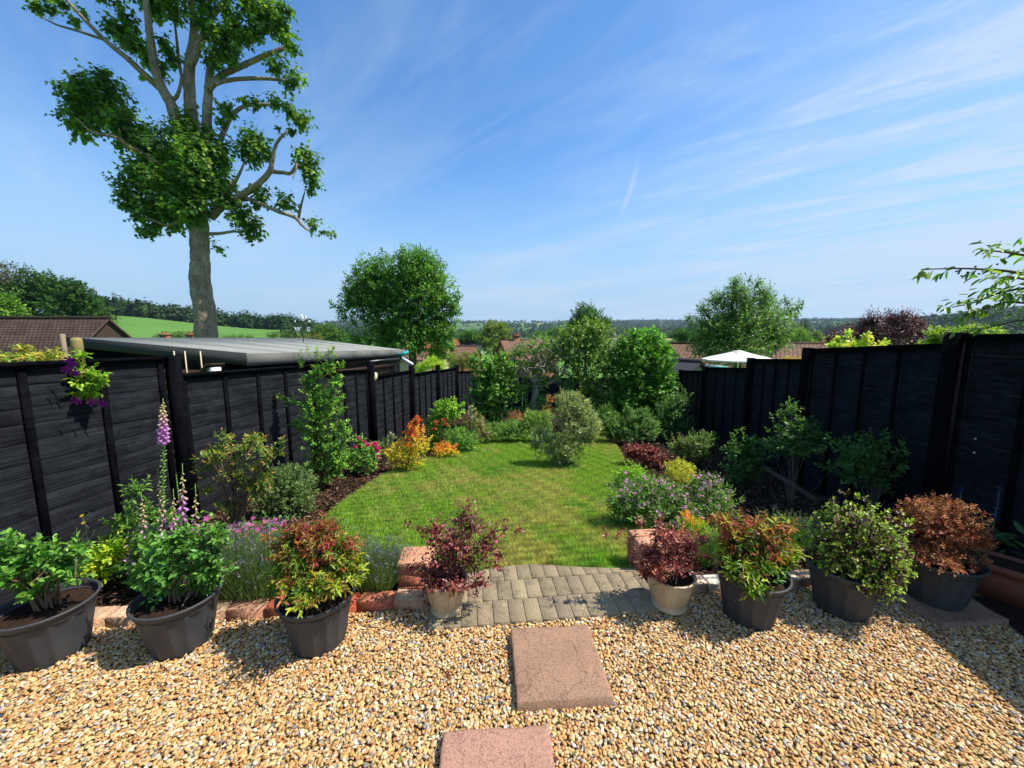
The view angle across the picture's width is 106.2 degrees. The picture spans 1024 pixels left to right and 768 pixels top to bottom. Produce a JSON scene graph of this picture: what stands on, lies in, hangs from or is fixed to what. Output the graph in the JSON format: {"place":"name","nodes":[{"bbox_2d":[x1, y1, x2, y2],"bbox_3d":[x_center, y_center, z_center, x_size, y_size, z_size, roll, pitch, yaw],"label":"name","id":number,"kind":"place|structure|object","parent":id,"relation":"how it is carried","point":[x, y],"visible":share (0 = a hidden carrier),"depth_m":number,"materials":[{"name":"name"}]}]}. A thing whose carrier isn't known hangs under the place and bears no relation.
{"place":"outdoors","nodes":[
{"label":"outdoors","id":0,"kind":"place"},
{"bbox_2d":[314,432,656,573],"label":"lawn","id":1,"kind":"structure","parent":0,"point":[501,510],"depth_m":4.11,"materials":[{"name":"plant"}]},
{"bbox_2d":[528,387,605,469],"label":"variegated bush","id":2,"kind":"object","parent":1,"relation":"on","point":[582,428],"visible":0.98,"depth_m":6.00,"materials":[{"name":"green plant"}]},
{"bbox_2d":[0,586,1023,767],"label":"gravel bed","id":3,"kind":"object","parent":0,"point":[265,743],"depth_m":1.82,"materials":[{"name":"gravel"}]},
{"bbox_2d":[0,578,101,671],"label":"plant pot","id":4,"kind":"object","parent":3,"relation":"on","point":[32,640],"visible":0.9,"depth_m":2.01,"materials":[{"name":"grey plastic"}]},
{"bbox_2d":[0,528,97,611],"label":"evergreen shrub","id":5,"kind":"object","parent":4,"relation":"in","point":[31,582],"visible":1,"depth_m":2.02,"materials":[{"name":"green plant"}]},
{"bbox_2d":[126,574,223,660],"bbox_3d":[-1.855,1.307,2.153,0.410,0.295,0.410,-1,7,-11],"label":"plant pot","id":6,"kind":"object","parent":3,"relation":"on","point":[168,630],"visible":0.69,"depth_m":2.05,"materials":[{"name":"grey plastic"}]},
{"bbox_2d":[122,514,239,611],"bbox_3d":[-1.818,0.981,2.108,0.606,0.522,0.331,0,7,0],"label":"evergreen shrub","id":7,"kind":"object","parent":6,"relation":"in","point":[162,567],"visible":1,"depth_m":2.08,"materials":[{"name":"green plant"}]},
{"bbox_2d":[274,572,355,658],"bbox_3d":[-1.090,1.305,2.166,0.410,0.295,0.410,0,7,-2],"label":"plant pot","id":8,"kind":"object","parent":3,"relation":"on","point":[315,632],"visible":0.66,"depth_m":2.05,"materials":[{"name":"grey plastic"}]},
{"bbox_2d":[250,508,369,618],"bbox_3d":[-1.074,0.977,2.095,0.555,0.532,0.533,-6,9,-39],"label":"heavenly bamboo","id":9,"kind":"object","parent":8,"relation":"in","point":[317,569],"visible":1,"depth_m":2.06,"materials":[{"name":"green plant"}]},
{"bbox_2d":[439,725,554,767],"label":"stepping slab","id":10,"kind":"structure","parent":3,"relation":"on","point":[527,747],"depth_m":1.56,"materials":[{"name":"stone"}]},
{"bbox_2d":[2,599,1021,767],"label":"fallen leaves","id":11,"kind":"object","parent":3,"relation":"on","point":[503,699],"visible":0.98,"depth_m":1.89,"materials":[{"name":"brown plant"}]},
{"bbox_2d":[511,624,613,713],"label":"stepping slab","id":12,"kind":"structure","parent":3,"relation":"on","point":[558,669],"depth_m":1.93,"materials":[{"name":"concrete"}]},
{"bbox_2d":[714,555,792,630],"bbox_3d":[1.458,1.281,2.359,0.410,0.295,0.410,-6,9,-40],"label":"plant pot","id":13,"kind":"object","parent":3,"relation":"on","point":[759,614],"visible":0.55,"depth_m":2.25,"materials":[{"name":"grey plastic"}]},
{"bbox_2d":[697,507,812,603],"bbox_3d":[1.459,0.983,2.309,0.636,0.468,0.426,-4,8,-30],"label":"heavenly bamboo","id":14,"kind":"object","parent":13,"relation":"in","point":[747,556],"visible":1,"depth_m":2.26,"materials":[{"name":"green plant"}]},
{"bbox_2d":[804,547,887,622],"bbox_3d":[2.080,1.273,2.423,0.410,0.295,0.410,-4,8,-30],"label":"plant pot","id":15,"kind":"object","parent":3,"relation":"on","point":[834,594],"visible":0.54,"depth_m":2.32,"materials":[{"name":"grey plastic"}]},
{"bbox_2d":[794,488,917,605],"bbox_3d":[2.119,0.972,2.389,0.610,0.577,0.574,-6,10,-42],"label":"clipped pittosporum","id":16,"kind":"object","parent":15,"relation":"in","point":[887,559],"visible":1,"depth_m":2.29,"materials":[{"name":"green plant"}]},
{"bbox_2d":[882,587,1008,630],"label":"stepping slab","id":17,"kind":"structure","parent":3,"relation":"on","point":[973,614],"depth_m":2.33,"materials":[{"name":"stone"}]},
{"bbox_2d":[893,538,990,610],"bbox_3d":[2.720,1.235,2.474,0.430,0.285,0.430,0,7,0],"label":"plant pot","id":18,"kind":"object","parent":17,"relation":"on","point":[932,587],"visible":0.55,"depth_m":2.35,"materials":[{"name":"grey plastic"}]},
{"bbox_2d":[887,489,998,580],"bbox_3d":[2.723,0.933,2.394,0.606,0.473,0.502,0,7,0],"label":"dried azalea","id":19,"kind":"object","parent":18,"relation":"on","point":[931,523],"visible":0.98,"depth_m":2.36,"materials":[{"name":"brown plant"}]},
{"bbox_2d":[973,595,1023,634],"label":"soil strip","id":20,"kind":"object","parent":3,"relation":"on","point":[1006,610],"depth_m":2.42,"materials":[{"name":"soil"}]},
{"bbox_2d":[935,535,1023,607],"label":"terracotta trough","id":21,"kind":"object","parent":20,"relation":"on","point":[1003,581],"visible":0.32,"depth_m":2.51,"materials":[{"name":"ceramic"}]},
{"bbox_2d":[912,485,1023,556],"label":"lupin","id":22,"kind":"object","parent":21,"relation":"in","point":[1019,527],"visible":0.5,"depth_m":2.75,"materials":[{"name":"green plant"}]},
{"bbox_2d":[0,0,1023,323],"label":"sky","id":23,"kind":"structure","parent":0,"point":[632,158],"materials":[{"name":"blue"}]},
{"bbox_2d":[427,564,664,633],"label":"paving","id":24,"kind":"structure","parent":0,"point":[544,593],"depth_m":2.51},
{"bbox_2d":[424,565,467,618],"bbox_3d":[-0.410,1.298,2.397,0.270,0.215,0.270,0,7,0],"label":"glazed pot","id":25,"kind":"object","parent":24,"relation":"on","point":[441,604],"visible":0.51,"depth_m":2.31,"materials":[{"name":"beige ceramic"}]},
{"bbox_2d":[399,497,524,609],"bbox_3d":[-0.339,1.025,2.324,0.795,0.689,0.366,2,7,12],"label":"fringe flower","id":26,"kind":"object","parent":25,"relation":"in","point":[450,561],"visible":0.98,"depth_m":2.32,"materials":[{"name":"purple plant"}]},
{"bbox_2d":[648,563,696,615],"bbox_3d":[1.000,1.293,2.436,0.300,0.215,0.300,0,7,0],"label":"glazed pot","id":27,"kind":"object","parent":24,"relation":"on","point":[674,600],"visible":0.64,"depth_m":2.35,"materials":[{"name":"beige ceramic"}]},
{"bbox_2d":[602,513,717,590],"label":"fringe flower","id":28,"kind":"object","parent":27,"relation":"in","point":[659,559],"visible":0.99,"depth_m":2.36,"materials":[{"name":"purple plant"}]},
{"bbox_2d":[78,410,1015,641],"bbox_3d":[1.022,1.374,8.883,6.980,1.468,16.600,1,7,8],"label":"flower bed","id":29,"kind":"object","parent":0,"point":[326,500],"visible":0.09,"depth_m":4.74,"materials":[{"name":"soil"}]},
{"bbox_2d":[0,356,178,605],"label":"fence","id":30,"kind":"object","parent":29,"relation":"on","point":[65,463],"visible":0.67,"depth_m":2.84,"materials":[{"name":"wood"}]},
{"bbox_2d":[60,348,113,406],"bbox_3d":[-3.129,-0.044,2.835,0.332,0.443,0.258,6,9,39],"label":"clematis","id":31,"kind":"object","parent":30,"relation":"attached to","point":[91,383],"visible":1,"depth_m":2.81,"materials":[{"name":"green plant"}]},
{"bbox_2d":[70,527,134,588],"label":"golden bush","id":32,"kind":"object","parent":29,"relation":"on","point":[101,558],"visible":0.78,"depth_m":2.60,"materials":[{"name":"yellow plant"}]},
{"bbox_2d":[88,473,208,576],"bbox_3d":[-2.636,1.057,2.767,0.715,0.843,0.451,0,7,0],"label":"border perennial","id":33,"kind":"object","parent":29,"relation":"on","point":[151,520],"visible":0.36,"depth_m":2.73,"materials":[{"name":"green plant"}]},
{"bbox_2d":[131,402,171,588],"bbox_3d":[-2.402,0.752,2.558,0.332,1.329,0.216,-2,7,-12],"label":"foxglove","id":34,"kind":"object","parent":29,"relation":"on","point":[163,433],"visible":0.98,"depth_m":2.52,"materials":[{"name":"purple plant"}]},
{"bbox_2d":[190,428,286,530],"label":"rhododendron","id":35,"kind":"object","parent":29,"relation":"on","point":[233,502],"visible":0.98,"depth_m":3.42,"materials":[{"name":"green plant"}]},
{"bbox_2d":[226,597,269,620],"bbox_3d":[-1.629,1.395,2.391,0.220,0.078,0.108,0,6,-5],"label":"edging brick","id":36,"kind":"object","parent":29,"relation":"on","point":[242,610],"visible":0.81,"depth_m":2.34,"materials":[{"name":"brick"}]},
{"bbox_2d":[183,364,315,520],"bbox_3d":[-2.978,0.638,4.600,0.070,1.710,1.860,1,7,8],"label":"fence","id":37,"kind":"object","parent":29,"relation":"on","point":[238,403],"visible":0.52,"depth_m":4.32,"materials":[{"name":"wood"}]},
{"bbox_2d":[214,513,289,547],"bbox_3d":[-2.003,1.204,2.933,0.668,0.412,0.365,0,7,0],"label":"cranesbill","id":38,"kind":"object","parent":29,"relation":"on","point":[257,524],"visible":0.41,"depth_m":2.91,"materials":[{"name":"purple plant"}]},
{"bbox_2d":[190,515,314,604],"bbox_3d":[-1.742,1.175,2.535,0.987,0.496,0.807,0,7,0],"label":"lavender","id":39,"kind":"object","parent":29,"relation":"on","point":[243,581],"visible":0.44,"depth_m":2.42,"materials":[{"name":"green plant"}]},
{"bbox_2d":[248,461,320,520],"bbox_3d":[-2.287,1.069,3.888,0.646,0.628,0.578,0,7,0],"label":"hebe","id":40,"kind":"object","parent":29,"relation":"on","point":[293,495],"visible":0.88,"depth_m":3.83,"materials":[{"name":"green plant"}]},
{"bbox_2d":[274,345,353,488],"bbox_3d":[-2.481,0.435,4.788,1.003,1.850,0.428,0,7,0],"label":"pyracantha","id":41,"kind":"object","parent":29,"relation":"on","point":[321,461],"visible":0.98,"depth_m":4.77,"materials":[{"name":"green plant"}]},
{"bbox_2d":[318,369,370,468],"bbox_3d":[-2.744,0.584,6.366,0.070,1.725,1.550,1,7,8],"label":"fence","id":42,"kind":"object","parent":29,"relation":"on","point":[354,389],"visible":0.49,"depth_m":6.57,"materials":[{"name":"wood"}]},
{"bbox_2d":[338,433,381,474],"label":"rose bush","id":43,"kind":"object","parent":29,"relation":"on","point":[363,459],"visible":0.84,"depth_m":5.50,"materials":[{"name":"green plant"}]},
{"bbox_2d":[357,591,395,611],"bbox_3d":[-0.859,1.386,2.456,0.218,0.078,0.106,-1,7,-4],"label":"edging brick","id":44,"kind":"object","parent":29,"relation":"on","point":[375,601],"visible":0.91,"depth_m":2.41,"materials":[{"name":"brick"}]},
{"bbox_2d":[341,529,416,593],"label":"lavender","id":45,"kind":"object","parent":29,"relation":"on","point":[383,571],"visible":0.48,"depth_m":2.53,"materials":[{"name":"green plant"}]},
{"bbox_2d":[375,370,411,446],"bbox_3d":[-2.503,0.594,8.186,0.070,1.710,1.810,1,7,8],"label":"fence","id":46,"kind":"object","parent":29,"relation":"on","point":[393,400],"visible":0.73,"depth_m":8.14,"materials":[{"name":"wood"}]},
{"bbox_2d":[382,415,432,470],"bbox_3d":[-1.538,0.878,5.649,0.774,0.937,0.533,0,7,0],"label":"golden spirea","id":47,"kind":"object","parent":29,"relation":"on","point":[408,458],"visible":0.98,"depth_m":5.62,"materials":[{"name":"yellow plant"}]},
{"bbox_2d":[393,589,429,610],"bbox_3d":[-0.637,1.383,2.475,0.220,0.076,0.112,1,8,-3],"label":"edging brick","id":48,"kind":"object","parent":29,"relation":"on","point":[408,599],"visible":0.76,"depth_m":2.43,"materials":[{"name":"brick"}]},
{"bbox_2d":[397,546,434,588],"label":"brick pier","id":49,"kind":"structure","parent":29,"relation":"on","point":[412,581],"depth_m":2.56,"materials":[{"name":"brick"}]},
{"bbox_2d":[415,370,437,432],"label":"fence","id":50,"kind":"object","parent":29,"relation":"on","point":[425,390],"visible":0.62,"depth_m":10.04,"materials":[{"name":"wood"}]},
{"bbox_2d":[424,396,464,448],"bbox_3d":[-1.244,0.756,7.152,0.781,1.107,0.587,0,7,0],"label":"mock orange","id":51,"kind":"object","parent":29,"relation":"on","point":[448,409],"visible":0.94,"depth_m":7.12,"materials":[{"name":"green plant"}]},
{"bbox_2d":[440,367,456,420],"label":"fence","id":52,"kind":"object","parent":29,"relation":"on","point":[448,383],"visible":0.55,"depth_m":12.04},
{"bbox_2d":[441,423,480,452],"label":"border shrub","id":53,"kind":"object","parent":29,"relation":"on","point":[466,441],"visible":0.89,"depth_m":7.07,"materials":[{"name":"green plant"}]},
{"bbox_2d":[459,403,497,442],"bbox_3d":[-0.703,0.826,7.938,0.810,0.943,0.598,0,7,0],"label":"abelia","id":54,"kind":"object","parent":29,"relation":"on","point":[474,424],"visible":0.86,"depth_m":7.91,"materials":[{"name":"green plant"}]},
{"bbox_2d":[463,348,523,429],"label":"shrub","id":55,"kind":"object","parent":29,"relation":"on","point":[494,398],"visible":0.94,"depth_m":10.14,"materials":[{"name":"green plant"}]},
{"bbox_2d":[481,416,529,443],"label":"border shrub","id":56,"kind":"object","parent":29,"relation":"on","point":[503,431],"visible":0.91,"depth_m":8.07,"materials":[{"name":"green plant"}]},
{"bbox_2d":[521,407,554,440],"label":"border shrub","id":57,"kind":"object","parent":29,"relation":"on","point":[541,416],"visible":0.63,"depth_m":8.12,"materials":[{"name":"green plant"}]},
{"bbox_2d":[501,326,580,426],"bbox_3d":[0.703,-0.051,10.317,2.171,3.001,1.700,0,7,0],"label":"gnarled apple tree","id":58,"kind":"object","parent":29,"relation":"on","point":[537,383],"visible":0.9,"depth_m":10.41,"materials":[{"name":"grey plant"}]},
{"bbox_2d":[522,377,572,411],"bbox_3d":[1.400,0.517,15.217,1.980,1.559,0.070,1,7,8],"label":"fence","id":59,"kind":"object","parent":29,"relation":"on","point":[553,388],"visible":0.26,"depth_m":15.21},
{"bbox_2d":[548,313,635,428],"bbox_3d":[2.240,-0.302,10.297,2.284,3.161,1.869,4,8,28],"label":"hazel bush","id":60,"kind":"object","parent":29,"relation":"on","point":[595,331],"visible":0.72,"depth_m":10.09,"materials":[{"name":"green plant"}]},
{"bbox_2d":[588,402,634,441],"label":"border shrub","id":61,"kind":"object","parent":29,"relation":"on","point":[611,432],"visible":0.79,"depth_m":8.19,"materials":[{"name":"green plant"}]},
{"bbox_2d":[614,404,662,443],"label":"border shrub","id":62,"kind":"object","parent":29,"relation":"on","point":[636,427],"visible":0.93,"depth_m":8.12,"materials":[{"name":"green plant"}]},
{"bbox_2d":[605,324,680,425],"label":"hazel bush","id":63,"kind":"object","parent":29,"relation":"on","point":[645,348],"visible":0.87,"depth_m":9.53,"materials":[{"name":"green plant"}]},
{"bbox_2d":[621,441,673,469],"bbox_3d":[2.180,1.159,6.212,0.818,0.446,0.470,0,7,0],"label":"heuchera","id":64,"kind":"object","parent":29,"relation":"on","point":[637,452],"visible":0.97,"depth_m":6.14,"materials":[{"name":"red plant"}]},
{"bbox_2d":[627,529,667,573],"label":"brick pier","id":65,"kind":"structure","parent":29,"relation":"on","point":[640,536],"depth_m":2.88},
{"bbox_2d":[603,469,745,535],"bbox_3d":[1.537,1.131,3.746,1.314,0.619,0.879,0,7,0],"label":"cranesbill","id":66,"kind":"object","parent":29,"relation":"on","point":[649,490],"visible":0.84,"depth_m":3.66,"materials":[{"name":"green plant"}]},
{"bbox_2d":[648,383,700,441],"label":"border shrub","id":67,"kind":"object","parent":29,"relation":"on","point":[678,415],"visible":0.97,"depth_m":8.56,"materials":[{"name":"green plant"}]},
{"bbox_2d":[662,456,696,485],"bbox_3d":[2.295,1.202,5.229,0.430,0.413,0.417,7,10,43],"label":"golden conifer","id":68,"kind":"object","parent":29,"relation":"on","point":[680,478],"visible":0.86,"depth_m":5.20,"materials":[{"name":"yellow plant"}]},
{"bbox_2d":[679,370,701,435],"bbox_3d":[4.622,0.483,9.939,0.070,1.810,1.750,1,7,8],"label":"fence","id":69,"kind":"object","parent":29,"relation":"on","point":[691,381],"visible":0.51,"depth_m":9.83,"materials":[{"name":"wood"}]},
{"bbox_2d":[662,428,720,467],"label":"shrub","id":70,"kind":"object","parent":29,"relation":"on","point":[704,442],"visible":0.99,"depth_m":6.16,"materials":[{"name":"green plant"}]},
{"bbox_2d":[703,367,745,455],"bbox_3d":[4.356,0.517,7.935,0.070,1.875,2.070,1,7,8],"label":"fence","id":71,"kind":"object","parent":29,"relation":"on","point":[724,401],"visible":0.77,"depth_m":7.89,"materials":[{"name":"wood"}]},
{"bbox_2d":[718,427,773,486],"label":"magnolia bush","id":72,"kind":"object","parent":29,"relation":"on","point":[748,469],"visible":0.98,"depth_m":5.12,"materials":[{"name":"green plant"}]},
{"bbox_2d":[746,359,800,478],"bbox_3d":[4.111,0.517,6.082,0.070,1.910,1.480,1,7,8],"label":"fence","id":73,"kind":"object","parent":29,"relation":"on","point":[775,384],"visible":0.61,"depth_m":6.08,"materials":[{"name":"wood"}]},
{"bbox_2d":[751,506,837,562],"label":"shrub","id":74,"kind":"object","parent":29,"relation":"on","point":[805,542],"visible":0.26,"depth_m":3.11,"materials":[{"name":"green plant"}]},
{"bbox_2d":[760,396,832,505],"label":"magnolia bush","id":75,"kind":"object","parent":29,"relation":"on","point":[803,429],"visible":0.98,"depth_m":4.37,"materials":[{"name":"green plant"}]},
{"bbox_2d":[813,427,911,519],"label":"magnolia bush","id":76,"kind":"object","parent":29,"relation":"on","point":[875,453],"visible":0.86,"depth_m":3.84,"materials":[{"name":"green plant"}]},
{"bbox_2d":[799,343,941,537],"bbox_3d":[3.878,0.530,4.325,0.070,2.008,1.840,1,7,8],"label":"fence","id":77,"kind":"object","parent":29,"relation":"on","point":[853,390],"visible":0.63,"depth_m":4.11,"materials":[{"name":"wood"}]},
{"bbox_2d":[942,334,1023,559],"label":"fence","id":78,"kind":"object","parent":29,"relation":"on","point":[986,457],"visible":0.77,"depth_m":2.97,"materials":[{"name":"black wood"}]},
{"bbox_2d":[113,316,1016,506],"bbox_3d":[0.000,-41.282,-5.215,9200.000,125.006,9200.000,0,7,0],"label":"terrain","id":79,"kind":"structure","parent":0,"point":[136,327],"depth_m":235.96,"materials":[{"name":"plant"}]},
{"bbox_2d":[0,287,33,315],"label":"woodland tree","id":80,"kind":"object","parent":79,"relation":"on","point":[10,306],"visible":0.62,"depth_m":58.36,"materials":[{"name":"green plant"}]},
{"bbox_2d":[0,262,60,315],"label":"woodland tree","id":81,"kind":"object","parent":79,"relation":"on","point":[28,285],"visible":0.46,"depth_m":76.94,"materials":[{"name":"green plant"}]},
{"bbox_2d":[0,343,66,361],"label":"honeysuckle","id":82,"kind":"object","parent":79,"relation":"on","point":[22,355],"visible":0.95,"depth_m":3.72,"materials":[{"name":"yellow plant"}]},
{"bbox_2d":[24,273,105,315],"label":"woodland tree","id":83,"kind":"object","parent":79,"relation":"on","point":[61,292],"visible":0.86,"depth_m":75.48,"materials":[{"name":"green plant"}]},
{"bbox_2d":[0,316,131,355],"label":"house","id":84,"kind":"structure","parent":79,"relation":"on","point":[39,333],"depth_m":23.11,"materials":[{"name":"tile"}]},
{"bbox_2d":[21,0,337,337],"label":"sycamore tree","id":85,"kind":"object","parent":79,"relation":"on","point":[183,177],"visible":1,"depth_m":11.90,"materials":[{"name":"green plant"}]},
{"bbox_2d":[164,355,198,526],"bbox_3d":[-3.089,0.591,3.602,0.085,1.716,0.085,1,7,8],"label":"fence post","id":86,"kind":"object","parent":79,"relation":"on","point":[177,406],"visible":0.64,"depth_m":3.56,"materials":[{"name":"wood"}]},
{"bbox_2d":[69,292,360,337],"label":"tree belt","id":87,"kind":"object","parent":79,"relation":"on","point":[136,308],"visible":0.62,"depth_m":304.50,"materials":[{"name":"plant"}]},
{"bbox_2d":[66,337,413,467],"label":"garden shed","id":88,"kind":"structure","parent":79,"relation":"on","point":[238,353],"depth_m":6.55,"materials":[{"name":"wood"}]},
{"bbox_2d":[303,321,352,342],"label":"field tree","id":89,"kind":"object","parent":79,"relation":"on","point":[333,332],"visible":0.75,"depth_m":59.13,"materials":[{"name":"green plant"}]},
{"bbox_2d":[367,363,377,450],"bbox_3d":[-2.611,0.480,7.205,0.100,1.758,0.100,1,7,8],"label":"fence post","id":90,"kind":"object","parent":79,"relation":"on","point":[372,402],"visible":0.64,"depth_m":7.15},
{"bbox_2d":[329,242,463,372],"bbox_3d":[-7.105,-3.111,23.706,8.387,11.031,4.830,0,7,0],"label":"ash tree","id":91,"kind":"object","parent":79,"relation":"on","point":[420,292],"visible":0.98,"depth_m":22.98,"materials":[{"name":"green plant"}]},
{"bbox_2d":[472,319,512,361],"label":"willow tree","id":92,"kind":"object","parent":79,"relation":"on","point":[489,339],"visible":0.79,"depth_m":68.65,"materials":[{"name":"green plant"}]},
{"bbox_2d":[494,332,556,386],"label":"house","id":93,"kind":"structure","parent":79,"relation":"on","point":[505,344],"depth_m":46.17,"materials":[{"name":"brick"}]},
{"bbox_2d":[564,299,612,377],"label":"tree","id":94,"kind":"object","parent":79,"relation":"on","point":[589,311],"visible":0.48,"depth_m":53.62,"materials":[{"name":"green plant"}]},
{"bbox_2d":[315,314,1023,357],"bbox_3d":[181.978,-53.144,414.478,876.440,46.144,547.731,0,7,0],"label":"valley wood","id":95,"kind":"object","parent":79,"relation":"on","point":[1012,326],"visible":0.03,"depth_m":357.24,"materials":[{"name":"plant"}]},
{"bbox_2d":[324,305,1023,337],"bbox_3d":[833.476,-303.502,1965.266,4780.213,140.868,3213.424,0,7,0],"label":"hillside wood","id":96,"kind":"object","parent":79,"relation":"on","point":[637,324],"visible":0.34,"depth_m":1324.27,"materials":[{"name":"plant"}]},
{"bbox_2d":[701,350,771,367],"bbox_3d":[9.121,0.185,15.647,2.513,3.111,2.513,1,7,11],"label":"parasol","id":97,"kind":"object","parent":79,"relation":"on","point":[738,356],"visible":0.63,"depth_m":15.02,"materials":[{"name":"fabric"}]},
{"bbox_2d":[679,273,807,367],"bbox_3d":[11.653,-1.727,19.280,6.139,7.597,3.716,-2,7,-13],"label":"silver birch","id":98,"kind":"object","parent":79,"relation":"on","point":[743,322],"visible":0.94,"depth_m":18.92,"materials":[{"name":"green plant"}]},
{"bbox_2d":[663,342,827,367],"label":"house","id":99,"kind":"structure","parent":79,"relation":"on","point":[797,350],"depth_m":24.49,"materials":[{"name":"brick"}]},
{"bbox_2d":[739,358,755,459],"bbox_3d":[4.194,0.496,6.861,0.100,1.924,0.100,1,7,8],"label":"fence post","id":100,"kind":"object","parent":79,"relation":"on","point":[747,390],"visible":0.57,"depth_m":6.80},
{"bbox_2d":[790,348,812,483],"bbox_3d":[3.986,0.502,5.293,0.100,1.992,0.100,1,7,8],"label":"fence post","id":101,"kind":"object","parent":79,"relation":"on","point":[804,377],"visible":0.36,"depth_m":5.21,"materials":[{"name":"wood"}]},
{"bbox_2d":[825,328,890,347],"bbox_3d":[6.717,0.376,7.605,1.270,2.948,0.403,-1,7,-7],"label":"variegated maple","id":102,"kind":"object","parent":79,"relation":"on","point":[863,341],"visible":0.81,"depth_m":7.42,"materials":[{"name":"yellow plant"}]},
{"bbox_2d":[821,304,942,347],"bbox_3d":[13.265,-0.489,14.218,4.248,4.810,2.066,0,7,0],"label":"purple plum tree","id":103,"kind":"object","parent":79,"relation":"on","point":[901,329],"visible":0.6,"depth_m":13.75,"materials":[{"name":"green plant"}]},
{"bbox_2d":[915,332,968,538],"bbox_3d":[3.728,0.553,3.351,0.100,1.987,0.100,1,7,8],"label":"fence post","id":104,"kind":"object","parent":79,"relation":"on","point":[945,403],"visible":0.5,"depth_m":3.29,"materials":[{"name":"wood"}]},
{"bbox_2d":[893,307,1023,330],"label":"ridge wood","id":105,"kind":"object","parent":79,"relation":"on","point":[942,319],"visible":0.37,"depth_m":516.47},
{"bbox_2d":[914,323,1008,343],"bbox_3d":[9.902,0.213,8.702,2.180,3.198,0.918,0,7,0],"label":"yellow hazel","id":106,"kind":"object","parent":79,"relation":"on","point":[933,335],"visible":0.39,"depth_m":8.46,"materials":[{"name":"green plant"}]},
{"bbox_2d":[912,238,1023,339],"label":"cherry tree","id":107,"kind":"object","parent":79,"relation":"on","point":[1008,298],"visible":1,"depth_m":2.37,"materials":[{"name":"green plant"}]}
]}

